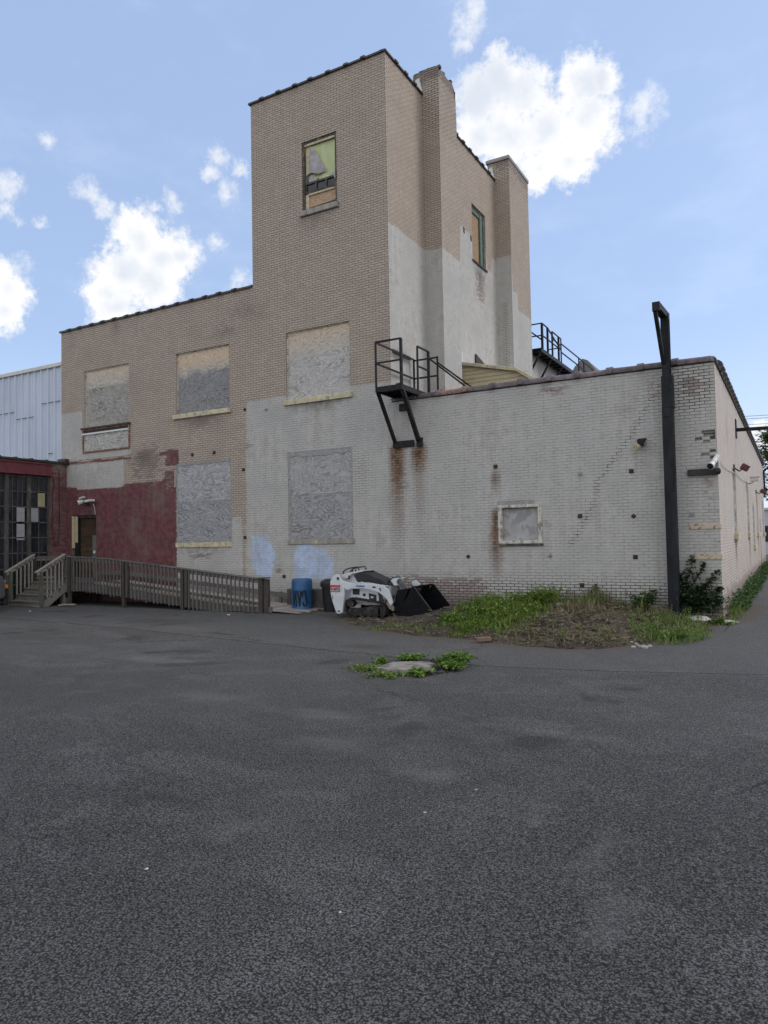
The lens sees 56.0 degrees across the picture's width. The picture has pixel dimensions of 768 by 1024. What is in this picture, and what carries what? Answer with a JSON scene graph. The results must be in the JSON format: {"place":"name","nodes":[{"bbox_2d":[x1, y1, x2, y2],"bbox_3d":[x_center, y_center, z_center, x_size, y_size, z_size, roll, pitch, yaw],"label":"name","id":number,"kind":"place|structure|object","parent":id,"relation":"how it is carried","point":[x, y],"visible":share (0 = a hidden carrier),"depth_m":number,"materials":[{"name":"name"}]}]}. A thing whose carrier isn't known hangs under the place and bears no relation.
{"place":"outdoors","nodes":[
{"label":"outdoors","id":0,"kind":"place"},
{"bbox_2d":[0,555,767,1023],"bbox_3d":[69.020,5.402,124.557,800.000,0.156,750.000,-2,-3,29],"label":"ground","id":1,"kind":"structure","parent":0,"point":[264,799],"depth_m":5.01,"materials":[{"name":"grey asphalt"}]},
{"bbox_2d":[0,576,7,598],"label":"parked car","id":2,"kind":"object","parent":1,"relation":"on","point":[3,590],"visible":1,"depth_m":22.35,"materials":[{"name":"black metal"}]},
{"bbox_2d":[0,362,61,460],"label":"metal building","id":3,"kind":"structure","parent":1,"relation":"on","point":[30,412],"depth_m":28.05,"materials":[{"name":"metal"}]},
{"bbox_2d":[0,455,68,604],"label":"garage building","id":4,"kind":"structure","parent":1,"relation":"on","point":[27,486],"depth_m":25.52,"materials":[{"name":"paint"}]},
{"bbox_2d":[0,473,48,604],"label":"glazed door","id":5,"kind":"structure","parent":4,"relation":"in","point":[24,499],"depth_m":25.30,"materials":[{"name":"glass"}]},
{"bbox_2d":[52,478,59,546],"bbox_3d":[-11.949,-0.146,26.319,0.043,2.853,0.324,-2,-3,29],"label":"cable","id":6,"kind":"object","parent":4,"relation":"attached to","point":[52,513],"visible":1,"depth_m":26.27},
{"bbox_2d":[58,604,75,605],"bbox_3d":[-10.382,3.034,23.640,0.659,0.060,0.207,-2,-2,15],"label":"scrap wood","id":7,"kind":"object","parent":1,"relation":"on","point":[67,605],"visible":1,"depth_m":23.57,"materials":[{"name":"grey wood"}]},
{"bbox_2d":[4,554,323,613],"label":"wooden ramp","id":8,"kind":"structure","parent":1,"relation":"on","point":[66,580],"depth_m":22.67,"materials":[{"name":"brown wood"}]},
{"bbox_2d":[291,578,312,610],"bbox_3d":[-2.343,2.362,20.645,0.630,0.905,0.635,-2,-3,29],"label":"barrel","id":9,"kind":"object","parent":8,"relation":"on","point":[302,592],"visible":0.8,"depth_m":20.39,"materials":[{"name":"blue plastic"}]},
{"bbox_2d":[320,579,335,611],"bbox_3d":[-1.457,2.329,20.262,0.656,0.910,0.656,-2,-3,29],"label":"trash bin","id":10,"kind":"object","parent":1,"relation":"on","point":[328,604],"visible":0.56,"depth_m":20.03,"materials":[{"name":"black plastic"}]},
{"bbox_2d":[343,662,384,672],"bbox_3d":[-0.259,2.382,11.062,0.786,0.088,0.775,-2,-2,12],"label":"weed tuft","id":11,"kind":"object","parent":1,"relation":"on","point":[361,667],"visible":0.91,"depth_m":11.04,"materials":[{"name":"green plant"}]},
{"bbox_2d":[372,655,389,663],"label":"weed tuft","id":12,"kind":"object","parent":1,"relation":"on","point":[382,660],"visible":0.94,"depth_m":11.51,"materials":[{"name":"green plant"}]},
{"bbox_2d":[362,669,401,678],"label":"weed tuft","id":13,"kind":"object","parent":1,"relation":"on","point":[386,674],"visible":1,"depth_m":10.45,"materials":[{"name":"green plant"}]},
{"bbox_2d":[330,566,449,618],"bbox_3d":[0.237,2.030,18.340,3.020,1.319,1.249,-2,-3,29],"label":"compact loader","id":14,"kind":"object","parent":1,"relation":"on","point":[369,593],"visible":0.97,"depth_m":18.21,"materials":[{"name":"metal"}]},
{"bbox_2d":[376,661,435,673],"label":"concrete slab","id":15,"kind":"structure","parent":1,"relation":"on","point":[400,667],"depth_m":10.97,"materials":[{"name":"grey concrete"}]},
{"bbox_2d":[392,653,429,660],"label":"weed tuft","id":16,"kind":"object","parent":1,"relation":"on","point":[409,657],"visible":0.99,"depth_m":11.76,"materials":[{"name":"green plant"}]},
{"bbox_2d":[59,48,765,618],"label":"brick building","id":17,"kind":"structure","parent":1,"relation":"on","point":[241,430],"depth_m":21.44,"materials":[{"name":"beige brick"}]},
{"bbox_2d":[72,515,96,577],"bbox_3d":[-10.844,1.283,26.332,1.350,2.330,0.220,-2,-3,29],"label":"door","id":18,"kind":"structure","parent":17,"relation":"in","point":[88,522],"depth_m":26.43,"materials":[{"name":"brown wood"}]},
{"bbox_2d":[77,496,94,508],"bbox_3d":[-10.717,-0.230,25.995,0.780,0.665,0.314,-2,-3,29],"label":"twin lamp","id":19,"kind":"object","parent":17,"relation":"attached to","point":[87,502],"visible":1,"depth_m":26.00,"materials":[{"name":"metal"}]},
{"bbox_2d":[80,422,130,452],"bbox_3d":[-9.937,-2.639,25.766,2.540,0.910,0.140,-2,-3,29],"label":"window","id":20,"kind":"structure","parent":17,"relation":"in","point":[116,436],"depth_m":25.76,"materials":[{"name":"wood"}]},
{"bbox_2d":[85,363,128,427],"bbox_3d":[-9.899,-4.130,25.918,2.320,2.100,0.090,-2,-3,29],"label":"window","id":21,"kind":"structure","parent":17,"relation":"in","point":[107,389],"depth_m":25.89,"materials":[{"name":"grey wood"}]},
{"bbox_2d":[172,344,231,419],"bbox_3d":[-5.940,-4.226,23.616,2.520,2.210,0.200,-2,-3,29],"label":"window","id":22,"kind":"structure","parent":17,"relation":"in","point":[202,375],"depth_m":23.64,"materials":[{"name":"grey wood"}]},
{"bbox_2d":[175,459,231,547],"bbox_3d":[-5.852,-0.248,23.458,2.430,2.776,0.135,-2,-3,29],"label":"window","id":23,"kind":"structure","parent":17,"relation":"in","point":[207,523],"depth_m":23.43,"materials":[{"name":"grey wood"}]},
{"bbox_2d":[284,321,352,405],"bbox_3d":[-1.951,-4.366,21.360,2.430,2.230,0.200,-2,-3,29],"label":"window","id":24,"kind":"structure","parent":17,"relation":"in","point":[318,359],"depth_m":21.39,"materials":[{"name":"grey wood"}]},
{"bbox_2d":[300,132,338,217],"bbox_3d":[-1.916,-10.027,21.498,1.370,2.290,0.220,-2,-3,29],"label":"window","id":25,"kind":"structure","parent":17,"relation":"in","point":[319,162],"depth_m":21.55,"materials":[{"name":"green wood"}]},
{"bbox_2d":[288,447,354,544],"bbox_3d":[-1.868,-0.444,21.207,2.350,2.767,0.135,-2,-3,29],"label":"window","id":26,"kind":"structure","parent":17,"relation":"in","point":[316,517],"depth_m":21.18,"materials":[{"name":"grey wood"}]},
{"bbox_2d":[374,337,471,447],"bbox_3d":[1.195,-3.155,19.637,2.054,2.761,2.285,-2,-3,29],"label":"fire escape","id":27,"kind":"object","parent":17,"relation":"attached to","point":[398,389],"visible":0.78,"depth_m":19.55,"materials":[{"name":"black metal"}]},
{"bbox_2d":[471,204,487,272],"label":"window","id":28,"kind":"structure","parent":17,"relation":"in","point":[478,227],"depth_m":26.51,"materials":[{"name":"green wood"}]},
{"bbox_2d":[497,499,543,545],"bbox_3d":[3.432,0.274,18.179,1.180,1.145,0.163,-2,-3,29],"label":"window","id":29,"kind":"structure","parent":17,"relation":"in","point":[520,524],"depth_m":18.22,"materials":[{"name":"grey wood"}]},
{"bbox_2d":[531,323,592,376],"bbox_3d":[8.709,-6.926,34.787,0.598,2.110,9.200,-2,-3,29],"label":"fire escape","id":30,"kind":"object","parent":17,"relation":"attached to","point":[547,357],"visible":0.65,"depth_m":32.41,"materials":[{"name":"black metal"}]},
{"bbox_2d":[633,438,646,450],"bbox_3d":[5.900,-1.558,16.654,0.300,0.281,0.257,-2,-3,29],"label":"wall lamp","id":31,"kind":"object","parent":17,"relation":"attached to","point":[640,441],"visible":1,"depth_m":16.60,"materials":[{"name":"metal"}]},
{"bbox_2d":[706,454,719,469],"bbox_3d":[7.250,-1.105,15.853,0.388,0.353,0.169,0,-3,-31],"label":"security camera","id":32,"kind":"object","parent":17,"relation":"attached to","point":[711,464],"visible":1,"depth_m":15.82,"materials":[{"name":"white metal"}]},
{"bbox_2d":[732,470,741,538],"bbox_3d":[9.844,-0.214,20.250,0.205,1.950,1.490,-2,-3,29],"label":"electrical conduit","id":33,"kind":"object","parent":17,"relation":"in","point":[736,535],"depth_m":20.59,"materials":[{"name":"grey metal"}]},
{"bbox_2d":[733,463,749,471],"bbox_3d":[10.140,-1.273,20.470,0.310,0.253,0.932,-3,-3,40],"label":"box lamp","id":34,"kind":"object","parent":17,"relation":"attached to","point":[744,467],"visible":0.99,"depth_m":20.60,"materials":[{"name":"metal"}]},
{"bbox_2d":[746,488,752,537],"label":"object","id":35,"kind":"structure","parent":17,"relation":"in","point":[750,535],"depth_m":26.71,"materials":[{"name":"grey metal"}]},
{"bbox_2d":[735,419,767,438],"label":"sign bracket","id":36,"kind":"object","parent":17,"relation":"attached to","point":[751,428],"visible":1,"depth_m":21.45,"materials":[{"name":"black metal"}]},
{"bbox_2d":[746,476,759,487],"bbox_3d":[13.069,-1.068,25.574,0.471,0.365,0.450,-2,-3,29],"label":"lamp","id":37,"kind":"object","parent":17,"relation":"attached to","point":[754,479],"visible":0.99,"depth_m":25.43,"materials":[{"name":"white metal"}]},
{"bbox_2d":[752,505,757,548],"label":"window","id":38,"kind":"structure","parent":17,"relation":"in","point":[755,546],"depth_m":30.25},
{"bbox_2d":[756,495,760,536],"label":"window","id":39,"kind":"structure","parent":17,"relation":"in","point":[758,534],"depth_m":33.58,"materials":[{"name":"grey metal"}]},
{"bbox_2d":[755,489,765,493],"bbox_3d":[16.989,-0.937,32.569,0.307,0.253,1.111,-3,-3,39],"label":"box lamp","id":40,"kind":"object","parent":17,"relation":"attached to","point":[762,491],"visible":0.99,"depth_m":32.78,"materials":[{"name":"metal"}]},
{"bbox_2d":[762,502,765,535],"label":"window","id":41,"kind":"structure","parent":17,"relation":"in","point":[764,534],"depth_m":39.86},
{"bbox_2d":[763,468,767,494],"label":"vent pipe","id":42,"kind":"object","parent":17,"relation":"attached to","point":[764,479],"visible":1,"depth_m":40.55,"materials":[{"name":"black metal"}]},
{"bbox_2d":[399,666,435,676],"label":"weed tuft","id":43,"kind":"object","parent":1,"relation":"on","point":[420,671],"visible":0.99,"depth_m":10.44,"materials":[{"name":"green plant"}]},
{"bbox_2d":[409,658,456,677],"bbox_3d":[0.782,2.373,11.008,0.699,0.101,1.468,-1,-2,8],"label":"rubble","id":44,"kind":"object","parent":1,"relation":"on","point":[436,669],"visible":0.52,"depth_m":10.76,"materials":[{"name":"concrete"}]},
{"bbox_2d":[435,660,467,669],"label":"weed tuft","id":45,"kind":"object","parent":1,"relation":"on","point":[450,664],"visible":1,"depth_m":10.80,"materials":[{"name":"green plant"}]},
{"bbox_2d":[433,650,474,664],"bbox_3d":[1.086,2.284,11.197,0.734,0.225,0.723,0,-2,-17],"label":"weed tuft","id":46,"kind":"object","parent":1,"relation":"on","point":[456,656],"visible":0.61,"depth_m":11.14,"materials":[{"name":"green plant"}]},
{"bbox_2d":[476,636,490,641],"bbox_3d":[1.887,2.410,13.688,0.281,0.089,0.110,-1,-2,-1],"label":"brick","id":47,"kind":"object","parent":1,"relation":"on","point":[482,639],"visible":1,"depth_m":13.63,"materials":[{"name":"red brick"}]},
{"bbox_2d":[345,583,681,645],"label":"grass","id":48,"kind":"structure","parent":1,"relation":"on","point":[592,606],"depth_m":15.59,"materials":[{"name":"plant"}]},
{"bbox_2d":[339,602,733,649],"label":"dirt","id":49,"kind":"structure","parent":1,"relation":"on","point":[571,644],"depth_m":14.69,"materials":[{"name":"brown soil"}]},
{"bbox_2d":[436,612,462,621],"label":"weed plant","id":50,"kind":"object","parent":49,"relation":"on","point":[446,618],"visible":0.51,"depth_m":15.70,"materials":[{"name":"green plant"}]},
{"bbox_2d":[369,583,564,636],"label":"grass","id":51,"kind":"structure","parent":49,"relation":"on","point":[492,602],"depth_m":15.62,"materials":[{"name":"green plant"}]},
{"bbox_2d":[461,605,507,613],"bbox_3d":[2.252,2.157,15.906,1.089,0.226,0.861,-2,-3,29],"label":"weed plant","id":52,"kind":"object","parent":49,"relation":"on","point":[475,608],"visible":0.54,"depth_m":15.89,"materials":[{"name":"green plant"}]},
{"bbox_2d":[350,600,701,645],"bbox_3d":[2.456,2.266,15.528,7.746,0.542,3.934,-2,-3,29],"label":"debris","id":53,"kind":"object","parent":49,"relation":"on","point":[594,618],"visible":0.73,"depth_m":14.53,"materials":[{"name":"soil"}]},
{"bbox_2d":[515,588,555,601],"bbox_3d":[3.568,1.977,16.748,1.086,0.413,1.021,-2,-3,29],"label":"weed plant","id":54,"kind":"object","parent":49,"relation":"on","point":[536,592],"visible":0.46,"depth_m":16.58,"materials":[{"name":"green plant"}]},
{"bbox_2d":[426,601,715,647],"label":"leaves","id":55,"kind":"object","parent":49,"relation":"on","point":[596,639],"visible":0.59,"depth_m":14.32,"materials":[{"name":"plant"}]},
{"bbox_2d":[589,584,602,596],"bbox_3d":[4.984,1.942,17.068,0.432,0.510,0.358,-1,-2,-8],"label":"sapling","id":56,"kind":"object","parent":49,"relation":"on","point":[595,590],"visible":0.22,"depth_m":17.02,"materials":[{"name":"green plant"}]},
{"bbox_2d":[626,589,662,610],"bbox_3d":[5.848,2.011,16.375,0.782,0.555,0.739,-1,-2,-3],"label":"leafy shrub","id":57,"kind":"object","parent":49,"relation":"on","point":[649,599],"visible":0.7,"depth_m":16.22,"materials":[{"name":"green plant"}]},
{"bbox_2d":[635,621,687,634],"bbox_3d":[5.335,2.289,14.096,0.981,0.307,0.981,-1,-2,-12],"label":"weed plant","id":58,"kind":"object","parent":49,"relation":"on","point":[653,623],"visible":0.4,"depth_m":13.99,"materials":[{"name":"green plant"}]},
{"bbox_2d":[688,616,711,621],"bbox_3d":[6.794,2.310,15.545,0.661,0.156,0.512,1,-3,-44],"label":"flat stone","id":59,"kind":"object","parent":49,"relation":"on","point":[708,619],"visible":0.57,"depth_m":15.32,"materials":[{"name":"white stone"}]},
{"bbox_2d":[490,586,709,644],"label":"weeds","id":60,"kind":"object","parent":1,"relation":"on","point":[648,622],"visible":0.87,"depth_m":14.44,"materials":[{"name":"green plant"}]},
{"bbox_2d":[553,593,746,645],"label":"grass","id":61,"kind":"structure","parent":1,"relation":"on","point":[734,611],"depth_m":14.55,"materials":[{"name":"green plant"}]},
{"bbox_2d":[652,301,680,613],"bbox_3d":[6.246,-0.989,15.911,0.256,7.160,0.892,-2,-3,32],"label":"steel post","id":62,"kind":"object","parent":1,"relation":"on","point":[660,311],"visible":0.91,"depth_m":16.05,"materials":[{"name":"black metal"}]},
{"bbox_2d":[647,631,699,639],"bbox_3d":[5.404,2.320,13.496,0.990,0.213,0.534,-1,-2,10],"label":"weed plant","id":63,"kind":"object","parent":1,"relation":"on","point":[676,633],"visible":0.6,"depth_m":13.48,"materials":[{"name":"green plant"}]},
{"bbox_2d":[678,554,724,613],"bbox_3d":[6.899,1.606,15.847,1.091,1.354,0.484,-2,-3,29],"label":"shrub","id":64,"kind":"object","parent":1,"relation":"on","point":[692,600],"visible":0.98,"depth_m":15.90,"materials":[{"name":"green plant"}]},
{"bbox_2d":[712,616,736,624],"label":"weed plant","id":65,"kind":"object","parent":1,"relation":"on","point":[720,620],"visible":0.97,"depth_m":15.25,"materials":[{"name":"green plant"}]},
{"bbox_2d":[722,560,767,616],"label":"undergrowth","id":66,"kind":"object","parent":1,"relation":"on","point":[752,585],"visible":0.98,"depth_m":21.35,"materials":[{"name":"green plant"}]},
{"bbox_2d":[753,425,767,500],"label":"tree","id":67,"kind":"object","parent":1,"relation":"on","point":[764,437],"visible":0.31,"depth_m":45.88,"materials":[{"name":"green plant"}]},
{"bbox_2d":[764,508,767,554],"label":"building","id":68,"kind":"structure","parent":1,"relation":"on","point":[766,523],"depth_m":64.04,"materials":[{"name":"white glass"}]},
{"bbox_2d":[765,526,767,541],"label":"window","id":69,"kind":"structure","parent":68,"relation":"in","point":[766,527],"depth_m":64.02,"materials":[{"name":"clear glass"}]},
{"bbox_2d":[0,0,767,507],"label":"sky","id":70,"kind":"structure","parent":0,"point":[637,130],"materials":[{"name":"blue"}]}
]}

